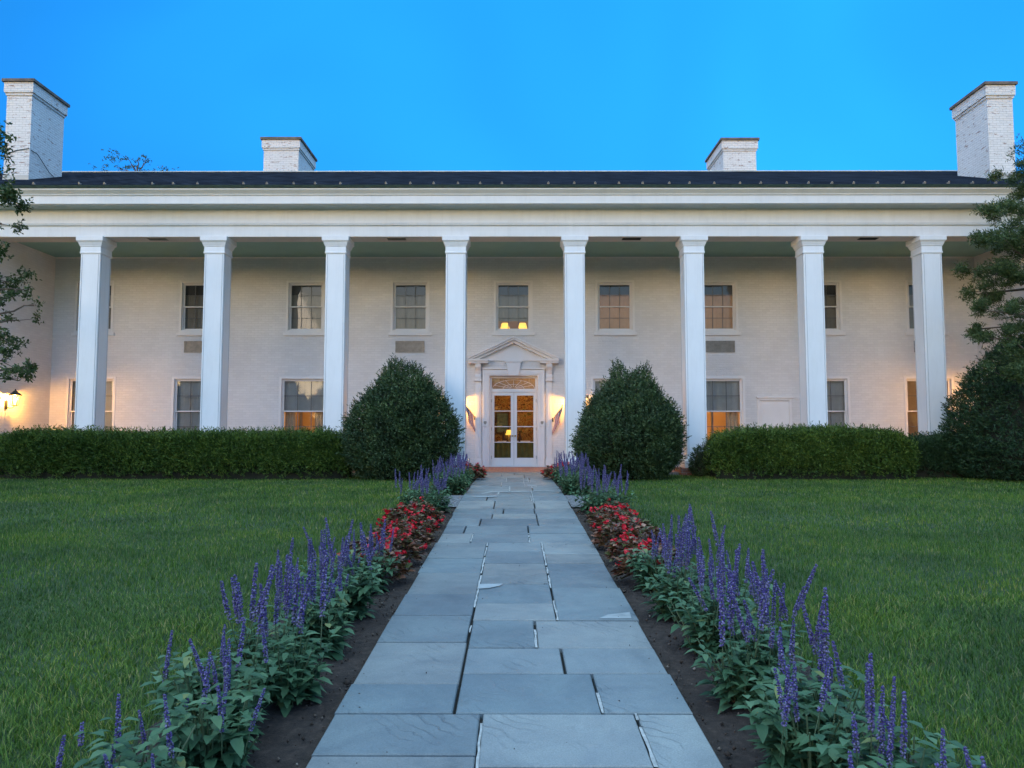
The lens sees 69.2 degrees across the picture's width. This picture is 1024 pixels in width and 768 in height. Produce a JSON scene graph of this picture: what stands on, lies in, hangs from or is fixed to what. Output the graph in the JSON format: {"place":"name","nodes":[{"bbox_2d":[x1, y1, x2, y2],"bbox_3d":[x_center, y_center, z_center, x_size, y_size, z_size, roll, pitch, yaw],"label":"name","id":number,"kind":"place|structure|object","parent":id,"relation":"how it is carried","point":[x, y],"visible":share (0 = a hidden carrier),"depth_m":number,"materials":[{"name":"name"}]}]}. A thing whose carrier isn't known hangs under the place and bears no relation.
{"place":"outdoors","nodes":[
{"label":"outdoors","id":0,"kind":"place"},
{"bbox_2d":[0,474,1023,767],"bbox_3d":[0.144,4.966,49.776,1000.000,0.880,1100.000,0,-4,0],"label":"ground","id":1,"kind":"structure","parent":0,"point":[302,511],"depth_m":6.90,"materials":[{"name":"green plant"}]},
{"bbox_2d":[0,120,45,398],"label":"broadleaf tree","id":2,"kind":"object","parent":1,"relation":"on","point":[8,195],"visible":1,"depth_m":16.01,"materials":[{"name":"green plant"}]},
{"bbox_2d":[88,148,178,170],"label":"bare tree","id":3,"kind":"object","parent":1,"relation":"on","point":[129,166],"visible":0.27,"depth_m":47.63,"materials":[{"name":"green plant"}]},
{"bbox_2d":[0,424,355,478],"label":"hedge","id":4,"kind":"object","parent":1,"relation":"on","point":[48,452],"visible":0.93,"depth_m":18.33,"materials":[{"name":"green plant"}]},
{"bbox_2d":[115,477,476,767],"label":"flower bed","id":5,"kind":"object","parent":1,"relation":"on","point":[273,745],"visible":0.18,"depth_m":4.00,"materials":[{"name":"soil"}]},
{"bbox_2d":[55,693,198,767],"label":"salvia plant","id":6,"kind":"object","parent":5,"relation":"on","point":[118,747],"visible":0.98,"depth_m":2.82,"materials":[{"name":"green plant"}]},
{"bbox_2d":[102,753,154,767],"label":"salvia plant","id":7,"kind":"object","parent":5,"relation":"on","point":[107,764],"visible":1,"depth_m":2.48,"materials":[{"name":"purple plant"}]},
{"bbox_2d":[145,652,269,767],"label":"salvia plant","id":8,"kind":"object","parent":5,"relation":"on","point":[222,742],"visible":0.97,"depth_m":3.12,"materials":[{"name":"green plant"}]},
{"bbox_2d":[140,619,285,737],"bbox_3d":[-1.439,1.452,3.586,0.628,0.582,0.535,0,-4,0],"label":"salvia plant","id":9,"kind":"object","parent":5,"relation":"on","point":[188,684],"visible":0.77,"depth_m":3.59,"materials":[{"name":"green plant"}]},
{"bbox_2d":[214,559,297,686],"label":"salvia plant","id":10,"kind":"object","parent":5,"relation":"on","point":[252,640],"visible":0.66,"depth_m":4.33,"materials":[{"name":"purple plant"}]},
{"bbox_2d":[233,549,342,716],"bbox_3d":[-1.240,1.329,4.046,0.582,0.862,0.613,0,-4,0],"label":"salvia plant","id":11,"kind":"object","parent":5,"relation":"on","point":[297,683],"visible":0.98,"depth_m":3.99,"materials":[{"name":"green plant"}]},
{"bbox_2d":[266,538,357,632],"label":"salvia plant","id":12,"kind":"object","parent":5,"relation":"on","point":[346,597],"visible":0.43,"depth_m":5.20,"materials":[{"name":"green plant"}]},
{"bbox_2d":[276,553,356,660],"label":"salvia plant","id":13,"kind":"object","parent":5,"relation":"on","point":[336,621],"visible":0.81,"depth_m":4.75,"materials":[{"name":"green plant"}]},
{"bbox_2d":[299,527,366,591],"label":"salvia plant","id":14,"kind":"object","parent":5,"relation":"on","point":[311,550],"visible":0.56,"depth_m":6.09,"materials":[{"name":"purple plant"}]},
{"bbox_2d":[303,517,383,626],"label":"salvia plant","id":15,"kind":"object","parent":5,"relation":"on","point":[358,593],"visible":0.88,"depth_m":5.59,"materials":[{"name":"green plant"}]},
{"bbox_2d":[330,519,400,595],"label":"salvia plant","id":16,"kind":"object","parent":5,"relation":"on","point":[371,552],"visible":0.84,"depth_m":6.44,"materials":[{"name":"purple plant"}]},
{"bbox_2d":[335,532,397,567],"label":"begonia plant","id":17,"kind":"object","parent":5,"relation":"on","point":[358,542],"visible":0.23,"depth_m":7.16,"materials":[{"name":"red plant"}]},
{"bbox_2d":[358,542,414,580],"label":"begonia plant","id":18,"kind":"object","parent":5,"relation":"on","point":[401,567],"visible":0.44,"depth_m":6.70,"materials":[{"name":"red plant"}]},
{"bbox_2d":[365,524,407,551],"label":"begonia plant","id":19,"kind":"object","parent":5,"relation":"on","point":[390,527],"visible":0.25,"depth_m":7.95,"materials":[{"name":"red plant"}]},
{"bbox_2d":[373,517,414,537],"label":"begonia plant","id":20,"kind":"object","parent":5,"relation":"on","point":[396,523],"visible":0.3,"depth_m":8.72,"materials":[{"name":"red plant"}]},
{"bbox_2d":[374,530,427,560],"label":"begonia plant","id":21,"kind":"object","parent":5,"relation":"on","point":[413,546],"visible":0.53,"depth_m":7.50,"materials":[{"name":"red plant"}]},
{"bbox_2d":[377,502,424,526],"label":"begonia plant","id":22,"kind":"object","parent":5,"relation":"on","point":[396,512],"visible":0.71,"depth_m":9.50,"materials":[{"name":"red plant"}]},
{"bbox_2d":[392,496,432,518],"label":"begonia plant","id":23,"kind":"object","parent":5,"relation":"on","point":[413,505],"visible":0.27,"depth_m":10.30,"materials":[{"name":"red plant"}]},
{"bbox_2d":[390,519,435,545],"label":"begonia plant","id":24,"kind":"object","parent":5,"relation":"on","point":[423,537],"visible":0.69,"depth_m":8.33,"materials":[{"name":"red plant"}]},
{"bbox_2d":[394,469,434,505],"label":"salvia plant","id":25,"kind":"object","parent":5,"relation":"on","point":[406,498],"visible":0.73,"depth_m":11.06,"materials":[{"name":"green plant"}]},
{"bbox_2d":[402,511,439,532],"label":"begonia plant","id":26,"kind":"object","parent":5,"relation":"on","point":[432,526],"visible":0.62,"depth_m":9.11,"materials":[{"name":"red plant"}]},
{"bbox_2d":[407,465,439,497],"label":"salvia plant","id":27,"kind":"object","parent":5,"relation":"on","point":[425,482],"visible":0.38,"depth_m":11.70,"materials":[{"name":"purple plant"}]},
{"bbox_2d":[408,505,445,524],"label":"begonia plant","id":28,"kind":"object","parent":5,"relation":"on","point":[439,518],"visible":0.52,"depth_m":9.88,"materials":[{"name":"red plant"}]},
{"bbox_2d":[408,467,449,516],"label":"salvia plant","id":29,"kind":"object","parent":5,"relation":"on","point":[435,503],"visible":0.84,"depth_m":10.81,"materials":[{"name":"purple plant"}]},
{"bbox_2d":[421,469,454,512],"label":"salvia plant","id":30,"kind":"object","parent":5,"relation":"on","point":[444,507],"visible":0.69,"depth_m":11.31,"materials":[{"name":"green plant"}]},
{"bbox_2d":[427,458,456,494],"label":"salvia plant","id":31,"kind":"object","parent":5,"relation":"on","point":[440,475],"visible":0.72,"depth_m":14.09,"materials":[{"name":"green plant"}]},
{"bbox_2d":[440,456,468,485],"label":"salvia plant","id":32,"kind":"object","parent":5,"relation":"on","point":[451,465],"visible":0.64,"depth_m":14.78,"materials":[{"name":"purple plant"}]},
{"bbox_2d":[443,459,473,494],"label":"salvia plant","id":33,"kind":"object","parent":5,"relation":"on","point":[456,486],"visible":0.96,"depth_m":13.86,"materials":[{"name":"green plant"}]},
{"bbox_2d":[451,456,472,485],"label":"salvia plant","id":34,"kind":"object","parent":5,"relation":"on","point":[467,476],"visible":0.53,"depth_m":15.77,"materials":[{"name":"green plant"}]},
{"bbox_2d":[457,451,474,481],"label":"salvia plant","id":35,"kind":"object","parent":5,"relation":"on","point":[471,475],"visible":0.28,"depth_m":16.86,"materials":[{"name":"green plant"}]},
{"bbox_2d":[461,465,485,477],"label":"begonia plant","id":36,"kind":"object","parent":5,"relation":"on","point":[482,474],"visible":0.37,"depth_m":17.43,"materials":[{"name":"red plant"}]},
{"bbox_2d":[334,352,465,479],"bbox_3d":[-2.856,0.840,18.879,3.257,3.292,2.876,3,-5,-35],"label":"evergreen shrub","id":37,"kind":"object","parent":1,"relation":"on","point":[403,425],"visible":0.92,"depth_m":18.10,"materials":[{"name":"green plant"}]},
{"bbox_2d":[242,503,766,767],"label":"soil clods","id":38,"kind":"object","parent":1,"relation":"on","point":[346,682],"visible":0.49,"depth_m":4.51,"materials":[{"name":"brown soil"}]},
{"bbox_2d":[0,78,1023,475],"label":"mansion","id":39,"kind":"structure","parent":1,"relation":"on","point":[728,286],"depth_m":23.52,"materials":[{"name":"paint"}]},
{"bbox_2d":[4,389,21,408],"bbox_3d":[-14.510,0.439,21.631,0.429,0.590,0.312,-2,-4,24],"label":"wall lantern","id":40,"kind":"object","parent":39,"relation":"attached to","point":[15,392],"depth_m":21.58,"materials":[{"name":"glass"}]},
{"bbox_2d":[65,377,115,430],"bbox_3d":[-13.427,0.874,23.733,1.580,2.209,0.224,0,-4,0],"label":"window","id":41,"kind":"structure","parent":39,"relation":"in","point":[110,381],"depth_m":23.74,"materials":[{"name":"paint"}]},
{"bbox_2d":[71,281,114,335],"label":"window","id":42,"kind":"structure","parent":39,"relation":"in","point":[112,283],"depth_m":23.87,"materials":[{"name":"paint"}]},
{"bbox_2d":[170,366,200,431],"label":"window","id":43,"kind":"structure","parent":39,"relation":"in","point":[185,410],"depth_m":23.81,"materials":[{"name":"paint"}]},
{"bbox_2d":[176,270,203,335],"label":"window","id":44,"kind":"structure","parent":39,"relation":"in","point":[191,314],"depth_m":23.98,"materials":[{"name":"paint"}]},
{"bbox_2d":[278,366,323,430],"bbox_3d":[-6.632,0.757,23.778,1.700,2.649,0.430,0,-4,0],"label":"window","id":45,"kind":"structure","parent":39,"relation":"in","point":[296,394],"depth_m":23.84,"materials":[{"name":"paint"}]},
{"bbox_2d":[283,270,324,335],"bbox_3d":[-6.633,-2.603,23.930,1.370,2.131,0.270,0,-4,0],"label":"window","id":46,"kind":"structure","parent":39,"relation":"in","point":[305,298],"depth_m":23.96,"materials":[{"name":"paint"}]},
{"bbox_2d":[388,270,430,335],"bbox_3d":[-3.268,-2.604,23.920,1.370,2.131,0.270,0,-4,0],"label":"window","id":47,"kind":"structure","parent":39,"relation":"in","point":[410,300],"depth_m":23.96,"materials":[{"name":"paint"}]},
{"bbox_2d":[466,405,474,430],"bbox_3d":[-1.299,1.087,23.422,0.465,0.976,0.089,4,-5,-43],"label":"flag","id":48,"kind":"object","parent":39,"relation":"attached to","point":[470,416],"visible":0.94,"depth_m":23.42,"materials":[{"name":"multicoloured fabric"}]},
{"bbox_2d":[496,412,508,432],"bbox_3d":[-0.344,1.379,26.529,0.480,0.760,0.060,0,-4,0],"label":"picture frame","id":49,"kind":"object","parent":39,"relation":"attached to","point":[502,418],"visible":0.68,"depth_m":26.52,"materials":[{"name":"brown wood"}]},
{"bbox_2d":[491,392,513,465],"bbox_3d":[-0.307,1.434,23.673,0.728,2.356,0.120,0,-4,0],"label":"door","id":50,"kind":"structure","parent":39,"relation":"in","point":[494,461],"depth_m":23.68,"materials":[{"name":"paint"}]},
{"bbox_2d":[492,270,534,335],"bbox_3d":[0.041,-2.605,23.911,1.370,2.131,0.270,0,-4,0],"label":"window","id":51,"kind":"structure","parent":39,"relation":"in","point":[513,298],"depth_m":23.93,"materials":[{"name":"paint"}]},
{"bbox_2d":[514,392,536,465],"bbox_3d":[0.427,1.434,23.671,0.728,2.356,0.120,0,-4,0],"label":"door","id":52,"kind":"structure","parent":39,"relation":"in","point":[517,461],"depth_m":23.68,"materials":[{"name":"paint"}]},
{"bbox_2d":[552,405,562,433],"bbox_3d":[1.420,1.140,23.410,0.465,0.976,0.089,-4,-5,44],"label":"flag","id":53,"kind":"object","parent":39,"relation":"attached to","point":[557,418],"visible":1,"depth_m":23.41,"materials":[{"name":"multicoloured fabric"}]},
{"bbox_2d":[594,270,636,335],"bbox_3d":[3.304,-2.605,23.901,1.370,2.131,0.270,0,-4,0],"label":"window","id":54,"kind":"structure","parent":39,"relation":"in","point":[614,298],"depth_m":23.93,"materials":[{"name":"paint"}]},
{"bbox_2d":[591,366,640,396],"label":"window","id":55,"kind":"structure","parent":39,"relation":"in","point":[595,381],"depth_m":23.71,"materials":[{"name":"paint"}]},
{"bbox_2d":[704,270,740,335],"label":"window","id":56,"kind":"structure","parent":39,"relation":"in","point":[721,296],"depth_m":23.97,"materials":[{"name":"paint"}]},
{"bbox_2d":[706,366,745,433],"bbox_3d":[6.623,0.754,23.740,1.700,2.649,0.430,0,-4,0],"label":"window","id":57,"kind":"structure","parent":39,"relation":"in","point":[726,394],"depth_m":23.79,"materials":[{"name":"paint"}]},
{"bbox_2d":[756,397,792,429],"bbox_3d":[8.333,1.509,23.489,1.148,2.221,0.102,0,-4,0],"label":"hatch door","id":58,"kind":"structure","parent":39,"relation":"in","point":[774,413],"depth_m":23.54,"materials":[{"name":"paint"}]},
{"bbox_2d":[824,270,845,335],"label":"window","id":59,"kind":"structure","parent":39,"relation":"in","point":[832,295],"depth_m":23.90,"materials":[{"name":"paint"}]},
{"bbox_2d":[826,366,850,427],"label":"window","id":60,"kind":"structure","parent":39,"relation":"in","point":[838,392],"depth_m":23.75,"materials":[{"name":"paint"}]},
{"bbox_2d":[905,280,948,335],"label":"window","id":61,"kind":"structure","parent":39,"relation":"in","point":[909,285],"depth_m":23.82,"materials":[{"name":"paint"}]},
{"bbox_2d":[904,376,954,435],"bbox_3d":[13.261,0.869,23.656,1.580,2.209,0.224,0,-4,0],"label":"window","id":62,"kind":"structure","parent":39,"relation":"in","point":[910,391],"depth_m":23.72,"materials":[{"name":"paint"}]},
{"bbox_2d":[569,358,691,479],"bbox_3d":[2.957,0.891,18.957,3.109,3.202,3.385,0,-4,0],"label":"evergreen shrub","id":63,"kind":"object","parent":1,"relation":"on","point":[635,428],"visible":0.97,"depth_m":18.06,"materials":[{"name":"green plant"}]},
{"bbox_2d":[687,443,709,476],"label":"boxwood bush","id":64,"kind":"object","parent":1,"relation":"on","point":[697,466],"visible":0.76,"depth_m":19.44,"materials":[{"name":"green plant"}]},
{"bbox_2d":[551,476,917,767],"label":"flower bed","id":65,"kind":"object","parent":1,"relation":"on","point":[713,729],"visible":0.11,"depth_m":4.37,"materials":[{"name":"soil"}]},
{"bbox_2d":[543,464,562,477],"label":"begonia plant","id":66,"kind":"object","parent":65,"relation":"on","point":[547,473],"visible":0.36,"depth_m":17.39,"materials":[{"name":"red plant"}]},
{"bbox_2d":[550,450,569,482],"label":"salvia plant","id":67,"kind":"object","parent":65,"relation":"on","point":[556,471],"visible":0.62,"depth_m":16.87,"materials":[{"name":"green plant"}]},
{"bbox_2d":[553,452,577,485],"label":"salvia plant","id":68,"kind":"object","parent":65,"relation":"on","point":[562,469],"visible":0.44,"depth_m":15.81,"materials":[{"name":"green plant"}]},
{"bbox_2d":[559,454,583,490],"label":"salvia plant","id":69,"kind":"object","parent":65,"relation":"on","point":[570,475],"visible":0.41,"depth_m":14.74,"materials":[{"name":"green plant"}]},
{"bbox_2d":[556,453,587,494],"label":"salvia plant","id":70,"kind":"object","parent":65,"relation":"on","point":[568,488],"visible":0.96,"depth_m":13.84,"materials":[{"name":"green plant"}]},
{"bbox_2d":[570,458,595,493],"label":"salvia plant","id":71,"kind":"object","parent":65,"relation":"on","point":[587,488],"visible":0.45,"depth_m":14.09,"materials":[{"name":"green plant"}]},
{"bbox_2d":[571,465,610,512],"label":"salvia plant","id":72,"kind":"object","parent":65,"relation":"on","point":[585,508],"visible":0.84,"depth_m":11.28,"materials":[{"name":"green plant"}]},
{"bbox_2d":[580,464,621,514],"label":"salvia plant","id":73,"kind":"object","parent":65,"relation":"on","point":[606,499],"visible":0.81,"depth_m":10.79,"materials":[{"name":"green plant"}]},
{"bbox_2d":[585,503,619,523],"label":"begonia plant","id":74,"kind":"object","parent":65,"relation":"on","point":[593,517],"visible":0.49,"depth_m":9.96,"materials":[{"name":"red plant"}]},
{"bbox_2d":[590,465,620,497],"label":"salvia plant","id":75,"kind":"object","parent":65,"relation":"on","point":[604,475],"visible":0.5,"depth_m":11.62,"materials":[{"name":"purple plant"}]},
{"bbox_2d":[589,511,631,535],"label":"begonia plant","id":76,"kind":"object","parent":65,"relation":"on","point":[598,522],"visible":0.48,"depth_m":9.09,"materials":[{"name":"red plant"}]},
{"bbox_2d":[592,499,634,516],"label":"begonia plant","id":77,"kind":"object","parent":65,"relation":"on","point":[617,507],"visible":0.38,"depth_m":10.31,"materials":[{"name":"red plant"}]},
{"bbox_2d":[590,516,641,547],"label":"begonia plant","id":78,"kind":"object","parent":65,"relation":"on","point":[602,535],"visible":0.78,"depth_m":8.32,"materials":[{"name":"red plant"}]},
{"bbox_2d":[598,470,635,511],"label":"salvia plant","id":79,"kind":"object","parent":65,"relation":"on","point":[622,501],"visible":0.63,"depth_m":11.02,"materials":[{"name":"green plant"}]},
{"bbox_2d":[606,504,640,529],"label":"begonia plant","id":80,"kind":"object","parent":65,"relation":"on","point":[626,513],"visible":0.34,"depth_m":9.56,"materials":[{"name":"red plant"}]},
{"bbox_2d":[604,534,647,563],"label":"begonia plant","id":81,"kind":"object","parent":65,"relation":"on","point":[613,549],"visible":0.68,"depth_m":7.51,"materials":[{"name":"red plant"}]},
{"bbox_2d":[611,516,653,538],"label":"begonia plant","id":82,"kind":"object","parent":65,"relation":"on","point":[640,522],"visible":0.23,"depth_m":8.71,"materials":[{"name":"red plant"}]},
{"bbox_2d":[610,541,672,581],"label":"begonia plant","id":83,"kind":"object","parent":65,"relation":"on","point":[620,569],"visible":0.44,"depth_m":6.71,"materials":[{"name":"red plant"}]},
{"bbox_2d":[616,523,667,550],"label":"begonia plant","id":84,"kind":"object","parent":65,"relation":"on","point":[635,533],"visible":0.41,"depth_m":7.92,"materials":[{"name":"red plant"}]},
{"bbox_2d":[624,514,684,592],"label":"salvia plant","id":85,"kind":"object","parent":65,"relation":"on","point":[638,564],"visible":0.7,"depth_m":6.39,"materials":[{"name":"green plant"}]},
{"bbox_2d":[640,536,684,565],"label":"begonia plant","id":86,"kind":"object","parent":65,"relation":"on","point":[660,546],"visible":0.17,"depth_m":7.15,"materials":[{"name":"red plant"}]},
{"bbox_2d":[635,518,714,621],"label":"salvia plant","id":87,"kind":"object","parent":65,"relation":"on","point":[661,605],"visible":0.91,"depth_m":5.58,"materials":[{"name":"green plant"}]},
{"bbox_2d":[658,504,727,599],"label":"salvia plant","id":88,"kind":"object","parent":65,"relation":"on","point":[694,544],"visible":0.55,"depth_m":6.02,"materials":[{"name":"purple plant"}]},
{"bbox_2d":[658,549,759,658],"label":"salvia plant","id":89,"kind":"object","parent":65,"relation":"on","point":[704,630],"visible":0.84,"depth_m":4.75,"materials":[{"name":"green plant"}]},
{"bbox_2d":[680,537,772,638],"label":"salvia plant","id":90,"kind":"object","parent":65,"relation":"on","point":[746,593],"visible":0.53,"depth_m":5.13,"materials":[{"name":"purple plant"}]},
{"bbox_2d":[685,566,804,714],"bbox_3d":[1.233,1.373,4.025,0.559,0.770,0.551,2,-4,-24],"label":"salvia plant","id":91,"kind":"object","parent":65,"relation":"on","point":[735,684],"visible":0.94,"depth_m":3.96,"materials":[{"name":"green plant"}]},
{"bbox_2d":[714,549,817,685],"bbox_3d":[1.450,1.377,4.384,0.572,0.766,0.570,-3,-5,35],"label":"salvia plant","id":92,"kind":"object","parent":65,"relation":"on","point":[782,607],"visible":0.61,"depth_m":4.36,"materials":[{"name":"green plant"}]},
{"bbox_2d":[733,635,886,767],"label":"salvia plant","id":93,"kind":"object","parent":65,"relation":"on","point":[786,743],"visible":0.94,"depth_m":3.15,"materials":[{"name":"green plant"}]},
{"bbox_2d":[760,587,888,747],"bbox_3d":[1.514,1.359,3.544,0.572,0.759,0.490,2,-5,-29],"label":"salvia plant","id":94,"kind":"object","parent":65,"relation":"on","point":[806,684],"visible":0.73,"depth_m":3.55,"materials":[{"name":"green plant"}]},
{"bbox_2d":[801,651,988,767],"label":"salvia plant","id":95,"kind":"object","parent":65,"relation":"on","point":[898,754],"visible":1,"depth_m":2.83,"materials":[{"name":"green plant"}]},
{"bbox_2d":[847,727,986,767],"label":"salvia plant","id":96,"kind":"object","parent":65,"relation":"on","point":[937,765],"visible":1,"depth_m":2.51,"materials":[{"name":"purple plant"}]},
{"bbox_2d":[701,421,921,479],"bbox_3d":[7.545,1.679,18.862,5.392,1.533,1.944,0,-4,0],"label":"hedge","id":97,"kind":"object","parent":1,"relation":"on","point":[821,452],"visible":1,"depth_m":18.21,"materials":[{"name":"green plant"}]},
{"bbox_2d":[908,429,976,477],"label":"hedge","id":98,"kind":"object","parent":1,"relation":"on","point":[934,454],"visible":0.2,"depth_m":18.84,"materials":[{"name":"green plant"}]},
{"bbox_2d":[933,332,1023,481],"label":"yew shrub","id":99,"kind":"object","parent":1,"relation":"on","point":[992,417],"visible":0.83,"depth_m":18.00,"materials":[{"name":"green plant"}]},
{"bbox_2d":[951,133,1023,385],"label":"conifer tree","id":100,"kind":"object","parent":1,"relation":"on","point":[1008,240],"visible":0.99,"depth_m":17.05,"materials":[{"name":"green plant"}]},
{"bbox_2d":[0,0,1023,172],"label":"sky","id":101,"kind":"structure","parent":0,"point":[188,85],"materials":[{"name":"blue"}]},
{"bbox_2d":[306,473,722,767],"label":"path","id":102,"kind":"structure","parent":0,"point":[500,680],"depth_m":4.44,"materials":[{"name":"stone"}]},
{"bbox_2d":[424,495,614,506],"bbox_3d":[0.037,1.987,12.643,3.500,0.048,1.700,0,-4,0],"label":"gravel strip","id":103,"kind":"object","parent":102,"relation":"on","point":[570,498],"visible":0.37,"depth_m":12.58,"materials":[{"name":"grey gravel"}]},
{"bbox_2d":[352,467,678,475],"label":"brick terrace","id":104,"kind":"structure","parent":0,"point":[514,470],"depth_m":21.08,"materials":[{"name":"red brick"}]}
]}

